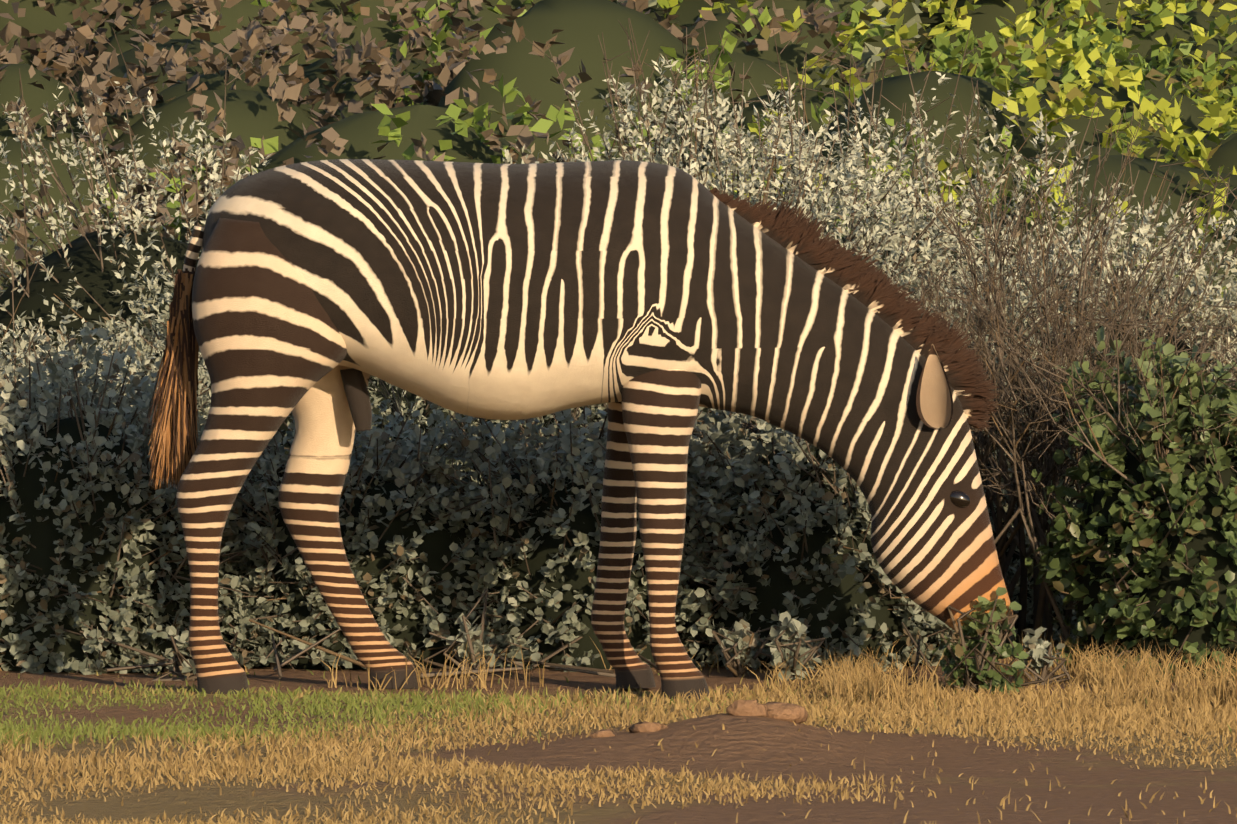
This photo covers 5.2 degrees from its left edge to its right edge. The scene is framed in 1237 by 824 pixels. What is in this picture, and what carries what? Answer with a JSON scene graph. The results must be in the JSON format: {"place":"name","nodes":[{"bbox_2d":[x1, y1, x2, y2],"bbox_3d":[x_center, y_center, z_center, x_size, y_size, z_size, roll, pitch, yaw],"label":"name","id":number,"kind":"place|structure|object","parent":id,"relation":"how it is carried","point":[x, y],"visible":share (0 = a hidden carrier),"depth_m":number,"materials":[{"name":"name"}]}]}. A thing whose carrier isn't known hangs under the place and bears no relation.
{"place":"outdoors","nodes":[
{"label":"outdoors","id":0,"kind":"place"},
{"bbox_2d":[0,641,1236,823],"bbox_3d":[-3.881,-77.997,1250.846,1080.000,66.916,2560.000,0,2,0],"label":"terrain","id":1,"kind":"structure","parent":0,"point":[991,767],"depth_m":30.35,"materials":[{"name":"soil"}]},
{"bbox_2d":[0,0,931,289],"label":"leaves","id":2,"kind":"object","parent":1,"relation":"on","point":[386,78],"visible":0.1,"depth_m":88.08,"materials":[{"name":"brown plant"}]},
{"bbox_2d":[0,310,1064,679],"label":"bush","id":3,"kind":"object","parent":1,"relation":"on","point":[748,470],"visible":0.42,"depth_m":34.04,"materials":[{"name":"green plant"}]},
{"bbox_2d":[148,159,1013,698],"bbox_3d":[-0.088,0.038,33.014,2.081,1.291,0.616,0,2,0],"label":"zebra","id":4,"kind":"object","parent":1,"relation":"on","point":[654,305],"visible":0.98,"depth_m":32.82,"materials":[{"name":"black"}]},
{"bbox_2d":[0,0,1236,327],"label":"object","id":5,"kind":"object","parent":1,"relation":"on","point":[252,112],"visible":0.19,"depth_m":87.21,"materials":[{"name":"green plant"}]},
{"bbox_2d":[0,17,1236,694],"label":"twigs","id":6,"kind":"object","parent":1,"relation":"on","point":[1048,399],"visible":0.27,"depth_m":34.42,"materials":[{"name":"grey plant"}]},
{"bbox_2d":[0,226,1236,679],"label":"shrub","id":7,"kind":"object","parent":1,"relation":"on","point":[96,282],"visible":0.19,"depth_m":34.06,"materials":[{"name":"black plant"}]},
{"bbox_2d":[0,55,1236,643],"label":"shrub","id":8,"kind":"object","parent":1,"relation":"on","point":[146,351],"visible":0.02,"depth_m":36.02,"materials":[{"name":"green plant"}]},
{"bbox_2d":[100,0,1236,239],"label":"green scrub","id":9,"kind":"object","parent":1,"relation":"on","point":[944,52],"depth_m":89.19,"materials":[{"name":"green plant"}]},
{"bbox_2d":[589,700,807,737],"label":"rocks","id":10,"kind":"object","parent":1,"relation":"on","point":[791,712],"visible":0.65,"depth_m":30.97,"materials":[{"name":"beige stone"}]},
{"bbox_2d":[617,0,934,90],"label":"scrub","id":11,"kind":"object","parent":1,"relation":"on","point":[872,51],"visible":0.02,"depth_m":90.05,"materials":[{"name":"green plant"}]},
{"bbox_2d":[657,0,1236,361],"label":"leaves","id":12,"kind":"object","parent":1,"relation":"on","point":[1225,117],"visible":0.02,"depth_m":84.28,"materials":[{"name":"plant"}]},
{"bbox_2d":[932,326,1236,695],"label":"bush","id":13,"kind":"object","parent":1,"relation":"on","point":[1115,456],"visible":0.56,"depth_m":33.67,"materials":[{"name":"green plant"}]},
{"bbox_2d":[0,617,1236,823],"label":"grass","id":14,"kind":"structure","parent":0,"point":[852,689],"depth_m":31.66,"materials":[{"name":"plant"}]}
]}

